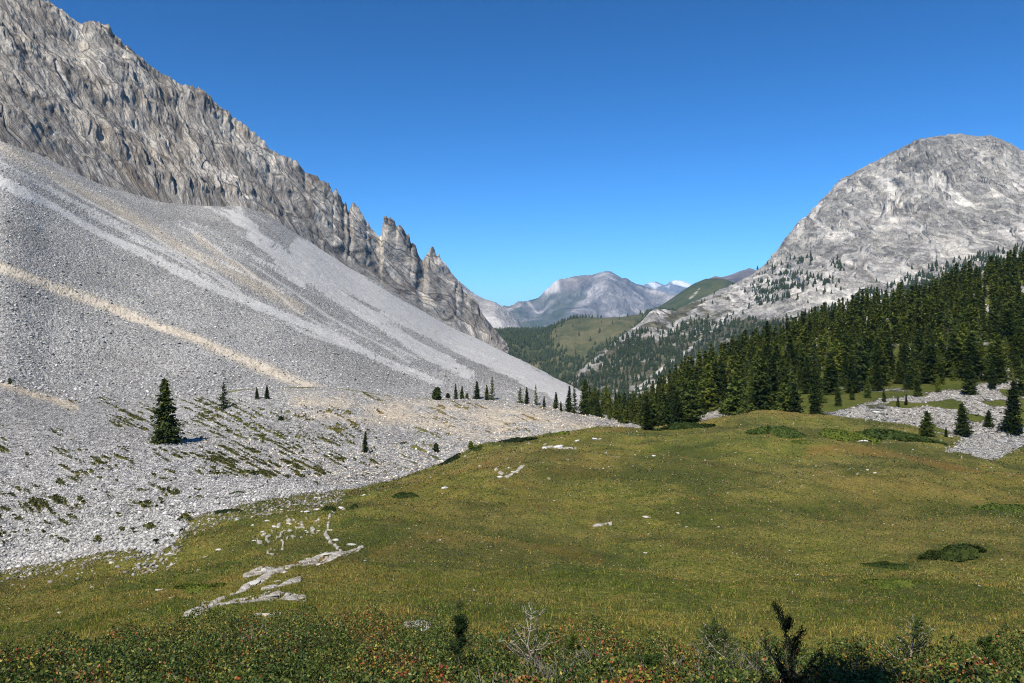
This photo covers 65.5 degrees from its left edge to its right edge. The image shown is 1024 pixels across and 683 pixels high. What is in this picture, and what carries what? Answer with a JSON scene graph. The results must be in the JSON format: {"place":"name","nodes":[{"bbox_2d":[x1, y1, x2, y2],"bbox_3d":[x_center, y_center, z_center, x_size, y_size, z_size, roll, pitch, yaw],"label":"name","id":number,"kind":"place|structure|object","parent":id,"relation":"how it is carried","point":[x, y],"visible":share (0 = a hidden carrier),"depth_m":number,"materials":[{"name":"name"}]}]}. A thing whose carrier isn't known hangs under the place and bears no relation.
{"place":"outdoors","nodes":[
{"label":"outdoors","id":0,"kind":"place"},
{"bbox_2d":[0,0,508,353],"bbox_3d":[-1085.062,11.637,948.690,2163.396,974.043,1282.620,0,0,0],"label":"rocky mountain","id":1,"kind":"structure","parent":0,"point":[98,102],"depth_m":625.23,"materials":[{"name":"stone"}]},
{"bbox_2d":[454,276,521,328],"bbox_3d":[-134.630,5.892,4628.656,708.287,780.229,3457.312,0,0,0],"label":"pale ridge","id":2,"kind":"structure","parent":0,"point":[496,315],"depth_m":3764.05,"materials":[{"name":"stone"}]},
{"bbox_2d":[0,141,1023,682],"bbox_3d":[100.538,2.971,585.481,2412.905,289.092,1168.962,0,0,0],"label":"ground","id":3,"kind":"structure","parent":0,"point":[386,317],"depth_m":101.41,"materials":[{"name":"plant"}]},
{"bbox_2d":[146,378,184,444],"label":"spruce tree","id":4,"kind":"object","parent":3,"relation":"on","point":[165,431],"visible":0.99,"depth_m":124.50,"materials":[{"name":"green plant"}]},
{"bbox_2d":[0,486,345,586],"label":"rim stones","id":5,"kind":"object","parent":3,"relation":"on","point":[158,554],"visible":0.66,"depth_m":44.32,"materials":[{"name":"stone"}]},
{"bbox_2d":[0,385,379,570],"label":"scree stones","id":6,"kind":"object","parent":3,"relation":"on","point":[122,540],"visible":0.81,"depth_m":68.92,"materials":[{"name":"stone"}]},
{"bbox_2d":[0,392,380,542],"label":"scree tufts","id":7,"kind":"object","parent":3,"relation":"on","point":[216,458],"visible":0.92,"depth_m":110.47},
{"bbox_2d":[173,583,225,592],"bbox_3d":[-8.728,6.952,22.540,1.451,0.304,1.275,0,0,-41],"label":"juniper bush","id":8,"kind":"object","parent":3,"relation":"on","point":[194,588],"visible":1,"depth_m":22.29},
{"bbox_2d":[216,382,230,408],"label":"spruce tree","id":9,"kind":"object","parent":3,"relation":"on","point":[224,400],"visible":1,"depth_m":159.79,"materials":[{"name":"green plant"}]},
{"bbox_2d":[0,157,619,423],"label":"talus blocks","id":10,"kind":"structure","parent":3,"relation":"on","point":[178,392],"depth_m":243.83,"materials":[{"name":"stone"}]},
{"bbox_2d":[190,386,638,484],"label":"moraine stones","id":11,"kind":"object","parent":3,"relation":"on","point":[335,472],"visible":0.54,"depth_m":137.43,"materials":[{"name":"stone"}]},
{"bbox_2d":[447,598,469,671],"bbox_3d":[-0.640,3.690,9.651,0.296,1.190,0.326,0,0,0],"label":"sapling","id":12,"kind":"object","parent":3,"relation":"on","point":[460,626],"visible":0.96,"depth_m":9.60,"materials":[{"name":"green plant"}]},
{"bbox_2d":[0,563,1023,669],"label":"grass","id":13,"kind":"structure","parent":3,"relation":"on","point":[494,615],"depth_m":19.57,"materials":[{"name":"plant"}]},
{"bbox_2d":[0,409,1023,666],"bbox_3d":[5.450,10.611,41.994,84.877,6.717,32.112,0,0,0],"label":"meadow grass","id":14,"kind":"structure","parent":3,"relation":"on","point":[496,568],"depth_m":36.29,"materials":[{"name":"plant"}]},
{"bbox_2d":[0,619,1023,682],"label":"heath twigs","id":15,"kind":"object","parent":3,"relation":"on","point":[394,660],"visible":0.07,"depth_m":11.17,"materials":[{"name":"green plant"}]},
{"bbox_2d":[0,603,1023,682],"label":"heath shrubs","id":16,"kind":"object","parent":3,"relation":"on","point":[116,662],"visible":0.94,"depth_m":9.35,"materials":[{"name":"green plant"}]},
{"bbox_2d":[499,601,554,663],"bbox_3d":[0.147,3.941,10.457,0.733,1.045,0.747,0,0,-24],"label":"shrub","id":17,"kind":"object","parent":3,"relation":"on","point":[528,628],"visible":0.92,"depth_m":10.40,"materials":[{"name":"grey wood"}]},
{"bbox_2d":[519,649,581,679],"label":"dead twigs","id":18,"kind":"object","parent":3,"relation":"on","point":[539,664],"visible":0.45,"depth_m":9.29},
{"bbox_2d":[559,628,587,660],"bbox_3d":[0.870,4.232,10.908,0.411,0.661,0.350,0,0,20],"label":"sapling","id":19,"kind":"object","parent":3,"relation":"on","point":[571,640],"visible":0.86,"depth_m":10.88,"materials":[{"name":"green plant"}]},
{"bbox_2d":[578,377,591,414],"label":"spruce tree","id":20,"kind":"object","parent":3,"relation":"on","point":[584,402],"visible":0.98,"depth_m":175.83,"materials":[{"name":"green plant"}]},
{"bbox_2d":[601,384,612,414],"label":"spruce tree","id":21,"kind":"object","parent":3,"relation":"on","point":[607,395],"visible":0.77,"depth_m":276.99,"materials":[{"name":"green plant"}]},
{"bbox_2d":[641,395,653,430],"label":"spruce tree","id":22,"kind":"object","parent":3,"relation":"on","point":[647,423],"visible":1,"depth_m":83.38,"materials":[{"name":"green plant"}]},
{"bbox_2d":[640,399,659,426],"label":"pine tree","id":23,"kind":"object","parent":3,"relation":"on","point":[654,409],"visible":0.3,"depth_m":138.94,"materials":[{"name":"green plant"}]},
{"bbox_2d":[624,652,684,681],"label":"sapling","id":24,"kind":"object","parent":3,"relation":"on","point":[653,660],"visible":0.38,"depth_m":8.19,"materials":[{"name":"green plant"}]},
{"bbox_2d":[655,398,673,425],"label":"spruce tree","id":25,"kind":"object","parent":3,"relation":"on","point":[665,413],"visible":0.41,"depth_m":127.51,"materials":[{"name":"green plant"}]},
{"bbox_2d":[671,390,683,423],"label":"spruce tree","id":26,"kind":"object","parent":3,"relation":"on","point":[677,416],"visible":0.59,"depth_m":137.18,"materials":[{"name":"green plant"}]},
{"bbox_2d":[653,421,715,430],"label":"juniper bush","id":27,"kind":"object","parent":3,"relation":"on","point":[680,425],"visible":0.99,"depth_m":81.88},
{"bbox_2d":[681,380,704,422],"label":"pine tree","id":28,"kind":"object","parent":3,"relation":"on","point":[693,410],"visible":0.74,"depth_m":138.12,"materials":[{"name":"green plant"}]},
{"bbox_2d":[697,363,719,411],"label":"pine tree","id":29,"kind":"object","parent":3,"relation":"on","point":[707,385],"visible":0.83,"depth_m":170.82,"materials":[{"name":"green plant"}]},
{"bbox_2d":[687,616,741,667],"bbox_3d":[2.489,3.859,9.879,0.591,0.993,0.613,0,0,36],"label":"sapling","id":30,"kind":"object","parent":3,"relation":"on","point":[713,626],"visible":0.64,"depth_m":9.85,"materials":[{"name":"green plant"}]},
{"bbox_2d":[710,362,724,408],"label":"spruce tree","id":31,"kind":"object","parent":3,"relation":"on","point":[714,368],"visible":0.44,"depth_m":173.51,"materials":[{"name":"green plant"}]},
{"bbox_2d":[716,362,727,399],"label":"pine tree","id":32,"kind":"object","parent":3,"relation":"on","point":[722,372],"visible":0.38,"depth_m":180.55,"materials":[{"name":"green plant"}]},
{"bbox_2d":[705,627,741,675],"bbox_3d":[2.446,3.667,9.081,0.464,0.806,0.575,0,0,0],"label":"sapling","id":33,"kind":"object","parent":3,"relation":"on","point":[722,636],"visible":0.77,"depth_m":9.07,"materials":[{"name":"green plant"}]},
{"bbox_2d":[719,371,755,416],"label":"pine tree","id":34,"kind":"object","parent":3,"relation":"on","point":[734,396],"visible":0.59,"depth_m":127.09,"materials":[{"name":"green plant"}]},
{"bbox_2d":[745,354,761,389],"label":"pine tree","id":35,"kind":"object","parent":3,"relation":"on","point":[754,367],"visible":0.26,"depth_m":169.07,"materials":[{"name":"green plant"}]},
{"bbox_2d":[747,364,774,410],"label":"pine tree","id":36,"kind":"object","parent":3,"relation":"on","point":[763,395],"visible":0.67,"depth_m":130.04,"materials":[{"name":"green plant"}]},
{"bbox_2d":[767,355,778,404],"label":"spruce tree","id":37,"kind":"object","parent":3,"relation":"on","point":[773,378],"visible":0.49,"depth_m":141.70,"materials":[{"name":"green plant"}]},
{"bbox_2d":[744,425,806,437],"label":"juniper bush","id":38,"kind":"object","parent":3,"relation":"on","point":[782,431],"visible":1,"depth_m":73.88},
{"bbox_2d":[775,382,792,410],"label":"pine tree","id":39,"kind":"object","parent":3,"relation":"on","point":[784,396],"visible":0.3,"depth_m":123.86,"materials":[{"name":"green plant"}]},
{"bbox_2d":[744,600,826,682],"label":"sapling","id":40,"kind":"object","parent":3,"relation":"on","point":[786,622],"visible":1,"depth_m":7.18,"materials":[{"name":"green plant"}]},
{"bbox_2d":[783,336,795,365],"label":"spruce tree","id":41,"kind":"object","parent":3,"relation":"on","point":[789,349],"visible":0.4,"depth_m":208.80,"materials":[{"name":"green plant"}]},
{"bbox_2d":[785,383,805,413],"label":"pine tree","id":42,"kind":"object","parent":3,"relation":"on","point":[795,403],"visible":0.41,"depth_m":120.14,"materials":[{"name":"green plant"}]},
{"bbox_2d":[796,344,810,383],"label":"pine tree","id":43,"kind":"object","parent":3,"relation":"on","point":[802,354],"visible":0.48,"depth_m":181.34,"materials":[{"name":"green plant"}]},
{"bbox_2d":[586,247,1023,423],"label":"forest","id":44,"kind":"object","parent":3,"relation":"on","point":[925,305],"visible":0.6,"depth_m":272.25,"materials":[{"name":"plant"}]},
{"bbox_2d":[799,355,811,393],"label":"spruce tree","id":45,"kind":"object","parent":3,"relation":"on","point":[805,378],"visible":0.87,"depth_m":159.79,"materials":[{"name":"green plant"}]},
{"bbox_2d":[605,381,1019,441],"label":"rubble","id":46,"kind":"object","parent":3,"relation":"on","point":[946,410],"visible":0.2,"depth_m":133.64,"materials":[{"name":"stone"}]},
{"bbox_2d":[807,339,824,384],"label":"conifer tree","id":47,"kind":"object","parent":3,"relation":"on","point":[813,353],"visible":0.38,"depth_m":168.32,"materials":[{"name":"green plant"}]},
{"bbox_2d":[808,385,824,414],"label":"spruce tree","id":48,"kind":"object","parent":3,"relation":"on","point":[814,407],"visible":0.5,"depth_m":124.01,"materials":[{"name":"green plant"}]},
{"bbox_2d":[807,360,827,403],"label":"spruce tree","id":49,"kind":"object","parent":3,"relation":"on","point":[814,380],"visible":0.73,"depth_m":142.48,"materials":[{"name":"green plant"}]},
{"bbox_2d":[818,328,831,370],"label":"larch tree","id":50,"kind":"object","parent":3,"relation":"on","point":[824,345],"visible":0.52,"depth_m":201.64,"materials":[{"name":"green plant"}]},
{"bbox_2d":[822,352,844,394],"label":"spruce tree","id":51,"kind":"object","parent":3,"relation":"on","point":[830,379],"visible":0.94,"depth_m":153.68,"materials":[{"name":"green plant"}]},
{"bbox_2d":[826,339,844,381],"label":"pine tree","id":52,"kind":"object","parent":3,"relation":"on","point":[835,348],"visible":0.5,"depth_m":174.37,"materials":[{"name":"green plant"}]},
{"bbox_2d":[839,351,848,386],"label":"spruce tree","id":53,"kind":"object","parent":3,"relation":"on","point":[845,363],"visible":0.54,"depth_m":165.06,"materials":[{"name":"green plant"}]},
{"bbox_2d":[840,335,854,361],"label":"pine tree","id":54,"kind":"object","parent":3,"relation":"on","point":[845,345],"visible":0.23,"depth_m":176.33,"materials":[{"name":"green plant"}]},
{"bbox_2d":[818,428,880,443],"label":"juniper bush","id":55,"kind":"object","parent":3,"relation":"on","point":[838,434],"visible":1,"depth_m":72.40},
{"bbox_2d":[844,356,860,393],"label":"spruce tree","id":56,"kind":"object","parent":3,"relation":"on","point":[852,377],"visible":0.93,"depth_m":152.83,"materials":[{"name":"green plant"}]},
{"bbox_2d":[841,335,875,390],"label":"conifer tree","id":57,"kind":"object","parent":3,"relation":"on","point":[861,365],"visible":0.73,"depth_m":155.91,"materials":[{"name":"green plant"}]},
{"bbox_2d":[858,323,875,367],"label":"pine tree","id":58,"kind":"object","parent":3,"relation":"on","point":[868,338],"visible":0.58,"depth_m":195.52,"materials":[{"name":"green plant"}]},
{"bbox_2d":[871,362,884,390],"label":"spruce tree","id":59,"kind":"object","parent":3,"relation":"on","point":[877,383],"visible":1,"depth_m":154.46,"materials":[{"name":"green plant"}]},
{"bbox_2d":[867,336,893,386],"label":"spruce tree","id":60,"kind":"object","parent":3,"relation":"on","point":[879,356],"visible":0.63,"depth_m":161.43,"materials":[{"name":"green plant"}]},
{"bbox_2d":[870,332,892,381],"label":"spruce tree","id":61,"kind":"object","parent":3,"relation":"on","point":[881,335],"visible":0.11,"depth_m":168.06,"materials":[{"name":"green plant"}]},
{"bbox_2d":[859,561,908,569],"bbox_3d":[15.803,9.550,34.032,2.087,0.291,1.206,0,0,0],"label":"juniper bush","id":62,"kind":"object","parent":3,"relation":"on","point":[883,564],"visible":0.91,"depth_m":33.92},
{"bbox_2d":[882,324,897,367],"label":"spruce tree","id":63,"kind":"object","parent":3,"relation":"on","point":[887,334],"visible":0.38,"depth_m":187.06,"materials":[{"name":"green plant"}]},
{"bbox_2d":[860,578,921,588],"bbox_3d":[12.544,7.895,26.011,1.826,0.414,1.742,0,0,0],"label":"juniper bush","id":64,"kind":"object","parent":3,"relation":"on","point":[887,583],"visible":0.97,"depth_m":25.90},
{"bbox_2d":[886,342,896,378],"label":"spruce tree","id":65,"kind":"object","parent":3,"relation":"on","point":[891,362],"visible":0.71,"depth_m":171.72,"materials":[{"name":"green plant"}]},
{"bbox_2d":[891,360,904,383],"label":"spruce tree","id":66,"kind":"object","parent":3,"relation":"on","point":[898,377],"visible":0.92,"depth_m":162.40,"materials":[{"name":"green plant"}]},
{"bbox_2d":[853,428,949,445],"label":"juniper bush","id":67,"kind":"object","parent":3,"relation":"on","point":[881,434],"visible":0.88,"depth_m":75.60,"materials":[{"name":"plant"}]},
{"bbox_2d":[879,614,936,666],"bbox_3d":[4.723,3.653,9.304,0.677,0.924,0.678,0,0,-16],"label":"sapling","id":68,"kind":"object","parent":3,"relation":"on","point":[916,634],"visible":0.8,"depth_m":9.32,"materials":[{"name":"plant"}]},
{"bbox_2d":[903,367,914,389],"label":"pine tree","id":69,"kind":"object","parent":3,"relation":"on","point":[907,384],"visible":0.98,"depth_m":152.94,"materials":[{"name":"green plant"}]},
{"bbox_2d":[901,336,922,382],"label":"conifer tree","id":70,"kind":"object","parent":3,"relation":"on","point":[912,359],"visible":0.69,"depth_m":159.55,"materials":[{"name":"green plant"}]},
{"bbox_2d":[913,372,923,395],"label":"spruce tree","id":71,"kind":"object","parent":3,"relation":"on","point":[918,388],"visible":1,"depth_m":143.87,"materials":[{"name":"green plant"}]},
{"bbox_2d":[913,323,924,366],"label":"spruce tree","id":72,"kind":"object","parent":3,"relation":"on","point":[918,339],"visible":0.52,"depth_m":184.05,"materials":[{"name":"green plant"}]},
{"bbox_2d":[918,411,938,436],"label":"spruce tree","id":73,"kind":"object","parent":3,"relation":"on","point":[926,429],"visible":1,"depth_m":83.14,"materials":[{"name":"green plant"}]},
{"bbox_2d":[918,343,945,382],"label":"pine tree","id":74,"kind":"object","parent":3,"relation":"on","point":[928,359],"visible":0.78,"depth_m":157.73,"materials":[{"name":"green plant"}]},
{"bbox_2d":[931,350,946,384],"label":"spruce tree","id":75,"kind":"object","parent":3,"relation":"on","point":[938,371],"visible":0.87,"depth_m":154.13,"materials":[{"name":"green plant"}]},
{"bbox_2d":[934,340,949,372],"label":"pine tree","id":76,"kind":"object","parent":3,"relation":"on","point":[940,346],"visible":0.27,"depth_m":166.12,"materials":[{"name":"green plant"}]},
{"bbox_2d":[941,307,955,344],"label":"larch tree","id":77,"kind":"object","parent":3,"relation":"on","point":[947,318],"visible":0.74,"depth_m":214.40,"materials":[{"name":"green plant"}]},
{"bbox_2d":[916,543,986,561],"bbox_3d":[19.175,9.148,34.426,3.088,0.787,1.393,0,0,0],"label":"juniper bush","id":78,"kind":"object","parent":3,"relation":"on","point":[963,552],"visible":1,"depth_m":34.17,"materials":[{"name":"plant"}]},
{"bbox_2d":[942,332,966,377],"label":"pine tree","id":79,"kind":"object","parent":3,"relation":"on","point":[953,355],"visible":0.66,"depth_m":160.51,"materials":[{"name":"green plant"}]},
{"bbox_2d":[954,309,970,337],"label":"pine tree","id":80,"kind":"object","parent":3,"relation":"on","point":[964,319],"visible":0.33,"depth_m":203.48,"materials":[{"name":"green plant"}]},
{"bbox_2d":[956,322,968,350],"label":"pine tree","id":81,"kind":"object","parent":3,"relation":"on","point":[962,332],"visible":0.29,"depth_m":175.19,"materials":[{"name":"green plant"}]},
{"bbox_2d":[952,403,973,435],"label":"spruce tree","id":82,"kind":"object","parent":3,"relation":"on","point":[963,428],"visible":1,"depth_m":122.83,"materials":[{"name":"green plant"}]},
{"bbox_2d":[959,358,979,394],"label":"spruce tree","id":83,"kind":"object","parent":3,"relation":"on","point":[968,384],"visible":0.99,"depth_m":141.49,"materials":[{"name":"green plant"}]},
{"bbox_2d":[958,332,987,382],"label":"spruce tree","id":84,"kind":"object","parent":3,"relation":"on","point":[977,366],"visible":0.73,"depth_m":154.37,"materials":[{"name":"green plant"}]},
{"bbox_2d":[972,314,987,353],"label":"larch tree","id":85,"kind":"object","parent":3,"relation":"on","point":[979,329],"visible":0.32,"depth_m":171.74,"materials":[{"name":"green plant"}]},
{"bbox_2d":[945,438,1018,459],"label":"rubble","id":86,"kind":"object","parent":3,"relation":"on","point":[1001,447],"visible":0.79,"depth_m":79.29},
{"bbox_2d":[983,344,993,378],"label":"pine tree","id":87,"kind":"object","parent":3,"relation":"on","point":[989,352],"visible":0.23,"depth_m":154.72,"materials":[{"name":"green plant"}]},
{"bbox_2d":[982,410,994,427],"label":"spruce tree","id":88,"kind":"object","parent":3,"relation":"on","point":[988,422],"visible":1,"depth_m":126.29,"materials":[{"name":"green plant"}]},
{"bbox_2d":[966,634,1011,671],"bbox_3d":[5.287,3.650,8.921,0.472,0.781,0.409,0,0,0],"label":"sapling","id":89,"kind":"object","parent":3,"relation":"on","point":[987,647],"visible":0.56,"depth_m":8.86,"materials":[{"name":"green plant"}]},
{"bbox_2d":[987,363,996,388],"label":"spruce tree","id":90,"kind":"object","parent":3,"relation":"on","point":[992,381],"visible":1,"depth_m":146.98,"materials":[{"name":"green plant"}]},
{"bbox_2d":[987,305,998,332],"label":"pine tree","id":91,"kind":"object","parent":3,"relation":"on","point":[992,318],"visible":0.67,"depth_m":210.43,"materials":[{"name":"green plant"}]},
{"bbox_2d":[979,332,1009,371],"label":"pine tree","id":92,"kind":"object","parent":3,"relation":"on","point":[995,336],"visible":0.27,"depth_m":159.82,"materials":[{"name":"green plant"}]},
{"bbox_2d":[983,338,1012,383],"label":"spruce tree","id":93,"kind":"object","parent":3,"relation":"on","point":[1001,374],"visible":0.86,"depth_m":150.07,"materials":[{"name":"green plant"}]},
{"bbox_2d":[972,503,1023,511],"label":"juniper bush","id":94,"kind":"object","parent":3,"relation":"on","point":[1009,507],"visible":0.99,"depth_m":50.12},
{"bbox_2d":[994,380,1023,434],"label":"spruce tree","id":95,"kind":"object","parent":3,"relation":"on","point":[1011,422],"visible":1,"depth_m":124.34,"materials":[{"name":"green plant"}]},
{"bbox_2d":[999,309,1018,347],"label":"spruce tree","id":96,"kind":"object","parent":3,"relation":"on","point":[1007,325],"visible":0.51,"depth_m":178.20,"materials":[{"name":"green plant"}]},
{"bbox_2d":[1008,358,1023,394],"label":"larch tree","id":97,"kind":"object","parent":3,"relation":"on","point":[1020,380],"visible":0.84,"depth_m":140.92,"materials":[{"name":"green plant"}]},
{"bbox_2d":[1009,330,1022,368],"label":"spruce tree","id":98,"kind":"object","parent":3,"relation":"on","point":[1017,344],"visible":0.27,"depth_m":160.69,"materials":[{"name":"green plant"}]},
{"bbox_2d":[1012,349,1020,377],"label":"spruce tree","id":99,"kind":"object","parent":3,"relation":"on","point":[1017,362],"visible":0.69,"depth_m":154.27,"materials":[{"name":"green plant"}]},
{"bbox_2d":[45,0,1023,305],"label":"sky","id":100,"kind":"structure","parent":0,"point":[533,145],"materials":[{"name":"blue"}]},
{"bbox_2d":[501,313,646,378],"bbox_3d":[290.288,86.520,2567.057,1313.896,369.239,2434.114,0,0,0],"label":"green hill","id":101,"kind":"structure","parent":0,"point":[570,338],"depth_m":2233.49,"materials":[{"name":"plant"}]},
{"bbox_2d":[502,271,676,328],"bbox_3d":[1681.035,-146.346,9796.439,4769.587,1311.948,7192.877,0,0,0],"label":"mountain","id":102,"kind":"structure","parent":0,"point":[607,294],"depth_m":7995.80,"materials":[{"name":"stone"}]},
{"bbox_2d":[643,280,691,293],"bbox_3d":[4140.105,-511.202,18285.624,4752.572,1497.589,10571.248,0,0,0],"label":"snowy mountain","id":103,"kind":"structure","parent":0,"point":[676,286],"depth_m":15374.55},
{"bbox_2d":[657,278,734,309],"bbox_3d":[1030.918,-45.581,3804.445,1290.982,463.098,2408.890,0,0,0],"label":"dark hill","id":104,"kind":"structure","parent":0,"point":[696,291],"depth_m":3230.55,"materials":[{"name":"plant"}]},
{"bbox_2d":[709,268,755,282],"bbox_3d":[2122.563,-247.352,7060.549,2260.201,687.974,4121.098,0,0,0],"label":"purple ridge","id":105,"kind":"structure","parent":0,"point":[738,276],"depth_m":6016.70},
{"bbox_2d":[568,133,1023,402],"bbox_3d":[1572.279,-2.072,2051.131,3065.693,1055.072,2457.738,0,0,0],"label":"pale mountain","id":106,"kind":"structure","parent":0,"point":[920,204],"depth_m":1580.87,"materials":[{"name":"stone"}]},
{"bbox_2d":[560,242,1023,400],"bbox_3d":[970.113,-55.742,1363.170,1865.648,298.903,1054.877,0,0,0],"label":"scattered wood","id":107,"kind":"object","parent":106,"relation":"on","point":[628,350],"visible":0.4,"depth_m":1272.49,"materials":[{"name":"plant"}]},
{"bbox_3d":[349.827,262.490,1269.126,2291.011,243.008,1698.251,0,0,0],"label":"valley floor","id":108,"kind":"structure","parent":0,"visible":0},
{"bbox_2d":[494,307,678,380],"bbox_3d":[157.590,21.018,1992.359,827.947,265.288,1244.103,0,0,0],"label":"wooded slope","id":109,"kind":"structure","parent":108,"relation":"on","point":[520,337],"depth_m":2190.30,"materials":[{"name":"plant"}]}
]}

